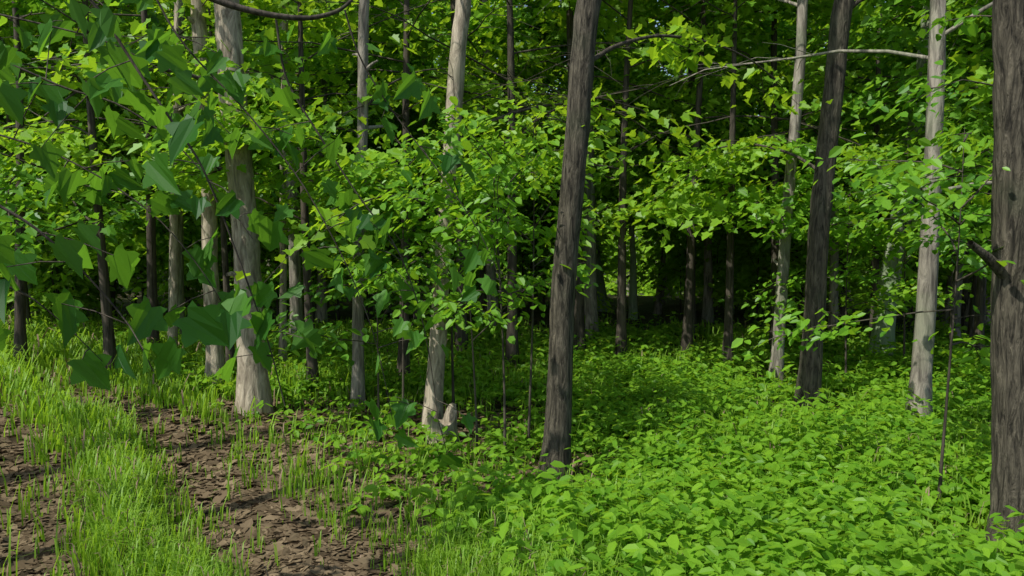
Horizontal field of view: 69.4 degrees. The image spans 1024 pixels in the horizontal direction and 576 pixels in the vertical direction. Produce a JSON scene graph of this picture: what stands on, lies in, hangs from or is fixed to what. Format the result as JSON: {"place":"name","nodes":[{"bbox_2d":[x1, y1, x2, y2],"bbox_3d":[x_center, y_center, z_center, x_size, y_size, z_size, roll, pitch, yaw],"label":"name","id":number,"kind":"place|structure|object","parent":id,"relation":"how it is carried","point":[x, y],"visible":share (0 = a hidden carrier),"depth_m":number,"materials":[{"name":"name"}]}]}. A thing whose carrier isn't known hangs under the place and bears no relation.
{"place":"outdoors","nodes":[
{"label":"outdoors","id":0,"kind":"place"},
{"bbox_2d":[0,246,972,541],"bbox_3d":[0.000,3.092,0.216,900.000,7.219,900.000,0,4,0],"label":"forest ground","id":1,"kind":"structure","parent":0,"point":[646,306],"depth_m":14.93,"materials":[{"name":"soil"}]},
{"bbox_2d":[0,0,113,198],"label":"tree","id":2,"kind":"object","parent":1,"relation":"on","point":[34,107],"visible":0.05,"depth_m":11.97,"materials":[{"name":"green plant"}]},
{"bbox_2d":[6,157,113,300],"bbox_3d":[-7.283,-0.784,11.831,2.359,3.576,2.624,0,4,0],"label":"bush","id":3,"kind":"object","parent":1,"relation":"on","point":[38,271],"visible":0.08,"depth_m":11.79,"materials":[{"name":"green plant"}]},
{"bbox_2d":[0,173,124,321],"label":"bush","id":4,"kind":"object","parent":1,"relation":"on","point":[69,281],"visible":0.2,"depth_m":11.88,"materials":[{"name":"green plant"}]},
{"bbox_2d":[7,174,146,315],"bbox_3d":[-7.197,-0.685,12.130,2.174,3.339,2.519,4,6,44],"label":"bush","id":5,"kind":"object","parent":1,"relation":"on","point":[44,301],"visible":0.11,"depth_m":11.52,"materials":[{"name":"green plant"}]},
{"bbox_2d":[0,0,163,328],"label":"maple","id":6,"kind":"object","parent":1,"relation":"on","point":[74,101],"visible":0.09,"depth_m":10.75,"materials":[{"name":"green plant"}]},
{"bbox_2d":[0,0,187,322],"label":"tree","id":7,"kind":"object","parent":1,"relation":"on","point":[23,27],"visible":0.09,"depth_m":10.63,"materials":[{"name":"green plant"}]},
{"bbox_2d":[0,0,218,365],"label":"maple","id":8,"kind":"object","parent":1,"relation":"on","point":[22,239],"visible":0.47,"depth_m":7.84,"materials":[{"name":"green plant"}]},
{"bbox_2d":[35,177,191,312],"bbox_3d":[-7.252,-0.924,14.176,2.383,3.642,3.551,0,4,0],"label":"bush","id":9,"kind":"object","parent":1,"relation":"on","point":[135,284],"visible":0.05,"depth_m":13.87,"materials":[{"name":"green plant"}]},
{"bbox_2d":[0,1,265,316],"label":"maple","id":10,"kind":"object","parent":1,"relation":"on","point":[138,247],"visible":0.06,"depth_m":10.72,"materials":[{"name":"green plant"}]},
{"bbox_2d":[0,0,298,373],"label":"maple","id":11,"kind":"object","parent":1,"relation":"on","point":[109,345],"visible":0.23,"depth_m":7.82,"materials":[{"name":"green plant"}]},
{"bbox_2d":[106,152,201,300],"bbox_3d":[-6.219,-0.657,12.678,1.980,3.343,2.279,-2,4,-23],"label":"bush","id":12,"kind":"object","parent":1,"relation":"on","point":[141,272],"visible":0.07,"depth_m":12.66,"materials":[{"name":"green plant"}]},
{"bbox_2d":[44,0,273,416],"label":"maple tree","id":13,"kind":"object","parent":1,"relation":"on","point":[252,379],"visible":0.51,"depth_m":6.49,"materials":[{"name":"grey plant"}]},
{"bbox_2d":[1,0,316,260],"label":"maple","id":14,"kind":"object","parent":1,"relation":"on","point":[56,46],"visible":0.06,"depth_m":10.76,"materials":[{"name":"green plant"}]},
{"bbox_2d":[0,0,341,351],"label":"maple","id":15,"kind":"object","parent":1,"relation":"on","point":[77,148],"visible":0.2,"depth_m":7.55,"materials":[{"name":"green plant"}]},
{"bbox_2d":[26,72,315,316],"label":"maple","id":16,"kind":"object","parent":1,"relation":"on","point":[121,112],"visible":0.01,"depth_m":12.73,"materials":[{"name":"green plant"}]},
{"bbox_2d":[112,210,233,324],"bbox_3d":[-5.229,-0.138,11.580,2.279,2.480,1.881,3,5,38],"label":"bush","id":17,"kind":"object","parent":1,"relation":"on","point":[162,287],"visible":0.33,"depth_m":11.45,"materials":[{"name":"green plant"}]},
{"bbox_2d":[168,0,192,345],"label":"tree","id":18,"kind":"object","parent":1,"relation":"on","point":[174,297],"visible":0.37,"depth_m":8.85,"materials":[{"name":"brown plant"}]},
{"bbox_2d":[4,0,383,408],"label":"tree","id":19,"kind":"object","parent":1,"relation":"on","point":[358,369],"visible":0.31,"depth_m":6.89,"materials":[{"name":"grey plant"}]},
{"bbox_2d":[0,0,409,369],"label":"tree","id":20,"kind":"object","parent":1,"relation":"on","point":[119,142],"visible":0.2,"depth_m":7.96,"materials":[{"name":"green plant"}]},
{"bbox_2d":[186,0,225,383],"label":"maple tree","id":21,"kind":"object","parent":1,"relation":"on","point":[215,357],"visible":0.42,"depth_m":7.58,"materials":[{"name":"grey plant"}]},
{"bbox_2d":[12,6,421,280],"bbox_3d":[-4.917,-2.473,13.570,6.822,6.892,5.999,0,4,0],"label":"tree","id":22,"kind":"object","parent":1,"relation":"on","point":[310,91],"visible":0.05,"depth_m":11.86,"materials":[{"name":"green plant"}]},
{"bbox_2d":[50,0,439,341],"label":"maple","id":23,"kind":"object","parent":1,"relation":"on","point":[296,303],"visible":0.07,"depth_m":10.60,"materials":[{"name":"green plant"}]},
{"bbox_2d":[188,199,311,312],"bbox_3d":[-4.458,-0.287,12.001,2.310,2.763,2.185,0,4,0],"label":"bush","id":24,"kind":"object","parent":1,"relation":"on","point":[231,259],"visible":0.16,"depth_m":11.79,"materials":[{"name":"green plant"}]},
{"bbox_2d":[0,0,504,467],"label":"tree branch","id":25,"kind":"object","parent":1,"relation":"on","point":[223,322],"visible":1,"depth_m":3.05,"materials":[{"name":"green plant"}]},
{"bbox_2d":[228,164,328,329],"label":"tree","id":26,"kind":"object","parent":1,"relation":"on","point":[275,273],"visible":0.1,"depth_m":11.89,"materials":[{"name":"green plant"}]},
{"bbox_2d":[167,1,398,336],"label":"maple","id":27,"kind":"object","parent":1,"relation":"on","point":[181,273],"visible":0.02,"depth_m":10.29,"materials":[{"name":"green plant"}]},
{"bbox_2d":[62,0,504,393],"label":"tree","id":28,"kind":"object","parent":1,"relation":"on","point":[338,29],"visible":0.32,"depth_m":7.42,"materials":[{"name":"green plant"}]},
{"bbox_2d":[278,2,297,360],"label":"birch tree","id":29,"kind":"object","parent":1,"relation":"on","point":[283,307],"visible":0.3,"depth_m":9.10,"materials":[{"name":"grey plant"}]},
{"bbox_2d":[191,0,441,317],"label":"maple","id":30,"kind":"object","parent":1,"relation":"on","point":[378,147],"visible":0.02,"depth_m":13.92,"materials":[{"name":"green plant"}]},
{"bbox_2d":[221,0,434,324],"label":"maple","id":31,"kind":"object","parent":1,"relation":"on","point":[321,314],"visible":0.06,"depth_m":12.37,"materials":[{"name":"green plant"}]},
{"bbox_2d":[273,231,391,320],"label":"bush","id":32,"kind":"object","parent":1,"relation":"on","point":[327,288],"visible":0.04,"depth_m":13.39,"materials":[{"name":"green plant"}]},
{"bbox_2d":[97,0,646,379],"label":"tree","id":33,"kind":"object","parent":1,"relation":"on","point":[187,179],"visible":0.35,"depth_m":7.72,"materials":[{"name":"green plant"}]},
{"bbox_2d":[269,153,482,416],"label":"tree","id":34,"kind":"object","parent":1,"relation":"on","point":[315,298],"visible":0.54,"depth_m":6.38,"materials":[{"name":"green plant"}]},
{"bbox_2d":[313,30,440,312],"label":"tree","id":35,"kind":"object","parent":1,"relation":"on","point":[384,131],"visible":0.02,"depth_m":15.21,"materials":[{"name":"green plant"}]},
{"bbox_2d":[207,0,564,350],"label":"maple","id":36,"kind":"object","parent":1,"relation":"on","point":[461,334],"visible":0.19,"depth_m":9.39,"materials":[{"name":"green plant"}]},
{"bbox_2d":[255,2,518,319],"bbox_3d":[-2.706,-2.287,14.202,5.738,6.304,4.019,-1,4,-19],"label":"maple","id":37,"kind":"object","parent":1,"relation":"on","point":[344,132],"visible":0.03,"depth_m":13.64,"materials":[{"name":"green plant"}]},
{"bbox_2d":[286,123,524,429],"bbox_3d":[-0.842,0.074,6.151,1.909,2.869,2.257,0,4,0],"label":"tree","id":38,"kind":"object","parent":1,"relation":"on","point":[379,283],"visible":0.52,"depth_m":5.92,"materials":[{"name":"green plant"}]},
{"bbox_2d":[272,0,567,319],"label":"maple","id":39,"kind":"object","parent":1,"relation":"on","point":[374,119],"visible":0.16,"depth_m":12.00,"materials":[{"name":"green plant"}]},
{"bbox_2d":[425,402,458,444],"bbox_3d":[-0.583,1.167,6.099,0.329,0.413,0.339,0,4,0],"label":"broken stump","id":40,"kind":"object","parent":1,"relation":"on","point":[449,420],"visible":0.51,"depth_m":6.04,"materials":[{"name":"grey wood"}]},
{"bbox_2d":[315,0,574,325],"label":"maple","id":41,"kind":"object","parent":1,"relation":"on","point":[529,18],"visible":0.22,"depth_m":10.54,"materials":[{"name":"green plant"}]},
{"bbox_2d":[421,0,474,426],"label":"maple tree","id":42,"kind":"object","parent":1,"relation":"on","point":[457,57],"visible":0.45,"depth_m":6.25,"materials":[{"name":"grey plant"}]},
{"bbox_2d":[311,57,595,402],"bbox_3d":[-0.533,-0.217,6.662,2.368,3.398,2.052,0,4,0],"label":"tree","id":43,"kind":"object","parent":1,"relation":"on","point":[524,231],"visible":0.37,"depth_m":6.27,"materials":[{"name":"green plant"}]},
{"bbox_2d":[411,183,504,318],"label":"bush","id":44,"kind":"object","parent":1,"relation":"on","point":[422,283],"visible":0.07,"depth_m":13.21,"materials":[{"name":"green plant"}]},
{"bbox_2d":[380,0,537,320],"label":"maple","id":45,"kind":"object","parent":1,"relation":"on","point":[399,109],"depth_m":12.58,"materials":[{"name":"green plant"}]},
{"bbox_2d":[471,0,486,324],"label":"tree","id":46,"kind":"object","parent":1,"relation":"on","point":[483,296],"visible":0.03,"depth_m":12.91,"materials":[{"name":"brown plant"}]},
{"bbox_2d":[378,110,585,458],"bbox_3d":[-0.272,0.146,5.564,1.488,2.817,1.224,4,6,44],"label":"tree","id":47,"kind":"object","parent":1,"relation":"on","point":[443,235],"visible":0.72,"depth_m":5.34,"materials":[{"name":"green plant"}]},
{"bbox_2d":[361,93,613,461],"bbox_3d":[-0.254,0.106,5.365,1.622,2.921,1.453,-2,4,-23],"label":"tree","id":48,"kind":"object","parent":1,"relation":"on","point":[512,169],"visible":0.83,"depth_m":5.19,"materials":[{"name":"green plant"}]},
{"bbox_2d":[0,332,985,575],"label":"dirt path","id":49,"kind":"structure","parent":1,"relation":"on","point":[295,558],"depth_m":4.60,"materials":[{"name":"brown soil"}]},
{"bbox_2d":[0,306,1023,575],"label":"grass tufts","id":50,"kind":"object","parent":1,"relation":"on","point":[122,528],"visible":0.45,"depth_m":4.90,"materials":[{"name":"green plant"}]},
{"bbox_2d":[3,310,1023,575],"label":"ground cover plants","id":51,"kind":"object","parent":1,"relation":"on","point":[769,520],"visible":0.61,"depth_m":4.70,"materials":[{"name":"green plant"}]},
{"bbox_2d":[261,0,765,367],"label":"tree","id":52,"kind":"object","parent":1,"relation":"on","point":[511,349],"visible":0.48,"depth_m":8.97,"materials":[{"name":"green plant"}]},
{"bbox_2d":[474,174,555,311],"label":"bush","id":53,"kind":"object","parent":1,"relation":"on","point":[540,265],"visible":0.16,"depth_m":14.15,"materials":[{"name":"green plant"}]},
{"bbox_2d":[496,152,552,309],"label":"bush","id":54,"kind":"object","parent":1,"relation":"on","point":[528,262],"visible":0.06,"depth_m":15.16,"materials":[{"name":"green plant"}]},
{"bbox_2d":[421,99,637,449],"bbox_3d":[0.147,0.060,5.881,1.666,2.953,1.461,0,4,0],"label":"tree","id":55,"kind":"object","parent":1,"relation":"on","point":[519,134],"visible":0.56,"depth_m":5.52,"materials":[{"name":"green plant"}]},
{"bbox_2d":[294,0,778,355],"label":"tree","id":56,"kind":"object","parent":1,"relation":"on","point":[679,100],"visible":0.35,"depth_m":9.79,"materials":[{"name":"green plant"}]},
{"bbox_2d":[386,0,730,316],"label":"maple","id":57,"kind":"object","parent":1,"relation":"on","point":[653,4],"visible":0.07,"depth_m":12.26,"materials":[{"name":"green plant"}]},
{"bbox_2d":[517,137,617,321],"bbox_3d":[0.957,-1.029,13.721,1.750,3.640,2.914,-2,5,-30],"label":"bush","id":58,"kind":"object","parent":1,"relation":"on","point":[600,248],"visible":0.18,"depth_m":13.43,"materials":[{"name":"green plant"}]},
{"bbox_2d":[538,0,601,480],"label":"ash tree","id":59,"kind":"object","parent":1,"relation":"on","point":[557,428],"visible":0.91,"depth_m":4.94,"materials":[{"name":"brown plant"}]},
{"bbox_2d":[310,0,833,338],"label":"tree","id":60,"kind":"object","parent":1,"relation":"on","point":[591,308],"visible":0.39,"depth_m":10.16,"materials":[{"name":"green plant"}]},
{"bbox_2d":[438,0,706,310],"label":"maple","id":61,"kind":"object","parent":1,"relation":"on","point":[535,2],"visible":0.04,"depth_m":13.74,"materials":[{"name":"green plant"}]},
{"bbox_2d":[559,64,682,281],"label":"tree","id":62,"kind":"object","parent":1,"relation":"on","point":[612,265],"visible":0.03,"depth_m":22.90,"materials":[{"name":"green plant"}]},
{"bbox_2d":[423,0,833,358],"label":"tree","id":63,"kind":"object","parent":1,"relation":"on","point":[621,328],"visible":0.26,"depth_m":9.37,"materials":[{"name":"green plant"}]},
{"bbox_2d":[494,0,770,319],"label":"tree","id":64,"kind":"object","parent":1,"relation":"on","point":[633,305],"visible":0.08,"depth_m":13.54,"materials":[{"name":"green plant"}]},
{"bbox_2d":[626,218,720,315],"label":"bush","id":65,"kind":"object","parent":1,"relation":"on","point":[674,268],"visible":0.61,"depth_m":14.88,"materials":[{"name":"green plant"}]},
{"bbox_2d":[554,23,805,322],"bbox_3d":[3.243,-5.009,13.747,5.187,11.896,4.425,0,4,0],"label":"maple","id":66,"kind":"object","parent":1,"relation":"on","point":[707,311],"visible":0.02,"depth_m":14.08,"materials":[{"name":"green plant"}]},
{"bbox_2d":[673,17,695,341],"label":"tree","id":67,"kind":"object","parent":1,"relation":"on","point":[691,86],"visible":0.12,"depth_m":10.74,"materials":[{"name":"brown plant"}]},
{"bbox_2d":[595,1,783,311],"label":"tree","id":68,"kind":"object","parent":1,"relation":"on","point":[601,288],"visible":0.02,"depth_m":15.52,"materials":[{"name":"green plant"}]},
{"bbox_2d":[554,1,837,328],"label":"maple","id":69,"kind":"object","parent":1,"relation":"on","point":[617,70],"visible":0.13,"depth_m":12.02,"materials":[{"name":"green plant"}]},
{"bbox_2d":[480,0,916,359],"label":"tree","id":70,"kind":"object","parent":1,"relation":"on","point":[703,211],"visible":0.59,"depth_m":8.55,"materials":[{"name":"green plant"}]},
{"bbox_2d":[596,27,801,304],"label":"tree","id":71,"kind":"object","parent":1,"relation":"on","point":[741,132],"visible":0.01,"depth_m":15.59,"materials":[{"name":"green plant"}]},
{"bbox_2d":[593,0,807,313],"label":"tree","id":72,"kind":"object","parent":1,"relation":"on","point":[657,309],"visible":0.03,"depth_m":15.36,"materials":[{"name":"green plant"}]},
{"bbox_2d":[660,220,765,317],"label":"bush","id":73,"kind":"object","parent":1,"relation":"on","point":[717,264],"visible":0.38,"depth_m":14.49,"materials":[{"name":"green plant"}]},
{"bbox_2d":[593,49,860,313],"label":"tree","id":74,"kind":"object","parent":1,"relation":"on","point":[724,101],"depth_m":14.94,"materials":[{"name":"green plant"}]},
{"bbox_2d":[667,0,807,386],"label":"tree","id":75,"kind":"object","parent":1,"relation":"on","point":[782,263],"visible":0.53,"depth_m":7.95,"materials":[{"name":"grey plant"}]},
{"bbox_2d":[594,7,894,242],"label":"maple","id":76,"kind":"object","parent":1,"relation":"on","point":[792,44],"visible":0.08,"depth_m":11.92,"materials":[{"name":"green plant"}]},
{"bbox_2d":[696,218,805,320],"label":"bush","id":77,"kind":"object","parent":1,"relation":"on","point":[741,243],"visible":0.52,"depth_m":14.11,"materials":[{"name":"green plant"}]},
{"bbox_2d":[656,8,853,315],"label":"tree","id":78,"kind":"object","parent":1,"relation":"on","point":[796,250],"visible":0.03,"depth_m":14.41,"materials":[{"name":"green plant"}]},
{"bbox_2d":[724,227,803,315],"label":"bush","id":79,"kind":"object","parent":1,"relation":"on","point":[798,294],"visible":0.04,"depth_m":14.85,"materials":[{"name":"green plant"}]},
{"bbox_2d":[593,0,966,359],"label":"lichen tree","id":80,"kind":"object","parent":1,"relation":"on","point":[718,169],"visible":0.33,"depth_m":8.84,"materials":[{"name":"green plant"}]},
{"bbox_2d":[589,0,977,363],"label":"tree","id":81,"kind":"object","parent":1,"relation":"on","point":[797,221],"visible":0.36,"depth_m":8.68,"materials":[{"name":"green plant"}]},
{"bbox_2d":[719,173,848,313],"bbox_3d":[5.112,-0.869,14.216,1.932,3.505,2.615,-2,5,-28],"label":"bush","id":82,"kind":"object","parent":1,"relation":"on","point":[763,263],"visible":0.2,"depth_m":14.10,"materials":[{"name":"green plant"}]},
{"bbox_2d":[603,0,992,348],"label":"tree","id":83,"kind":"object","parent":1,"relation":"on","point":[757,208],"visible":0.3,"depth_m":8.85,"materials":[{"name":"green plant"}]},
{"bbox_2d":[718,143,937,389],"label":"tree","id":84,"kind":"object","parent":1,"relation":"on","point":[877,243],"visible":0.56,"depth_m":7.80,"materials":[{"name":"green plant"}]},
{"bbox_2d":[793,0,863,408],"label":"oak tree","id":85,"kind":"object","parent":1,"relation":"on","point":[809,377],"visible":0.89,"depth_m":6.66,"materials":[{"name":"brown plant"}]},
{"bbox_2d":[669,0,992,428],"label":"tree","id":86,"kind":"object","parent":1,"relation":"on","point":[920,380],"visible":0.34,"depth_m":6.01,"materials":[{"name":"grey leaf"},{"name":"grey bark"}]},
{"bbox_2d":[18,15,972,288],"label":"arching tree limbs","id":87,"kind":"object","parent":86,"relation":"attached to","point":[670,43],"visible":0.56,"depth_m":6.56,"materials":[{"name":"green plant"}]},
{"bbox_2d":[823,35,840,340],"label":"tree","id":88,"kind":"object","parent":1,"relation":"on","point":[833,296],"visible":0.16,"depth_m":10.86,"materials":[{"name":"brown plant"}]},
{"bbox_2d":[761,245,916,328],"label":"bush","id":89,"kind":"object","parent":1,"relation":"on","point":[840,288],"visible":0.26,"depth_m":11.38,"materials":[{"name":"green plant"}]},
{"bbox_2d":[709,1,983,337],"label":"maple","id":90,"kind":"object","parent":1,"relation":"on","point":[781,67],"visible":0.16,"depth_m":9.66,"materials":[{"name":"green plant"}]},
{"bbox_2d":[743,0,957,324],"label":"maple","id":91,"kind":"object","parent":1,"relation":"on","point":[845,129],"visible":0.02,"depth_m":13.35,"materials":[{"name":"green plant"}]},
{"bbox_2d":[747,0,993,346],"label":"maple","id":92,"kind":"object","parent":1,"relation":"on","point":[871,23],"visible":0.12,"depth_m":9.51,"materials":[{"name":"green plant"}]},
{"bbox_2d":[731,121,1023,507],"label":"sapling","id":93,"kind":"object","parent":1,"relation":"on","point":[912,182],"visible":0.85,"depth_m":4.27,"materials":[{"name":"green plant"}]},
{"bbox_2d":[783,0,991,145],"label":"tree","id":94,"kind":"object","parent":1,"relation":"on","point":[856,102],"visible":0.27,"depth_m":8.03,"materials":[{"name":"green plant"}]},
{"bbox_2d":[798,0,992,266],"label":"tree","id":95,"kind":"object","parent":1,"relation":"on","point":[878,224],"visible":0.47,"depth_m":6.73,"materials":[{"name":"green plant"}]},
{"bbox_2d":[803,134,991,349],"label":"tree","id":96,"kind":"object","parent":1,"relation":"on","point":[841,283],"visible":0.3,"depth_m":7.53,"materials":[{"name":"green plant"}]},
{"bbox_2d":[806,0,992,342],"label":"maple","id":97,"kind":"object","parent":1,"relation":"on","point":[888,64],"visible":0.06,"depth_m":10.65,"materials":[{"name":"green plant"}]},
{"bbox_2d":[806,9,993,356],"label":"maple","id":98,"kind":"object","parent":1,"relation":"on","point":[978,126],"visible":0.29,"depth_m":7.92,"materials":[{"name":"green plant"}]},
{"bbox_2d":[826,92,991,363],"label":"tree","id":99,"kind":"object","parent":1,"relation":"on","point":[904,294],"visible":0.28,"depth_m":7.58,"materials":[{"name":"green plant"}]},
{"bbox_2d":[831,0,992,272],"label":"tree","id":100,"kind":"object","parent":1,"relation":"on","point":[969,26],"visible":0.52,"depth_m":4.68,"materials":[{"name":"green plant"}]},
{"bbox_2d":[853,0,991,279],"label":"tree","id":101,"kind":"object","parent":1,"relation":"on","point":[909,271],"visible":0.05,"depth_m":9.08,"materials":[{"name":"green plant"}]},
{"bbox_2d":[862,237,986,324],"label":"tree","id":102,"kind":"object","parent":1,"relation":"on","point":[914,268],"visible":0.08,"depth_m":13.84,"materials":[{"name":"green plant"}]},
{"bbox_2d":[858,2,991,323],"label":"tree","id":103,"kind":"object","parent":1,"relation":"on","point":[945,314],"depth_m":12.45,"materials":[{"name":"green plant"}]},
{"bbox_2d":[893,65,993,161],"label":"tree","id":104,"kind":"object","parent":1,"relation":"on","point":[984,92],"visible":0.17,"depth_m":6.46,"materials":[{"name":"green plant"}]},
{"bbox_2d":[896,237,991,343],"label":"tree","id":105,"kind":"object","parent":1,"relation":"on","point":[938,325],"visible":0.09,"depth_m":10.79,"materials":[{"name":"green plant"}]},
{"bbox_2d":[961,44,975,344],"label":"tree","id":106,"kind":"object","parent":1,"relation":"on","point":[965,306],"visible":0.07,"depth_m":10.86,"materials":[{"name":"brown plant"}]},
{"bbox_2d":[967,0,1023,552],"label":"tree trunk","id":107,"kind":"object","parent":1,"relation":"on","point":[1007,352],"visible":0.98,"depth_m":3.59,"materials":[{"name":"brown plant"}]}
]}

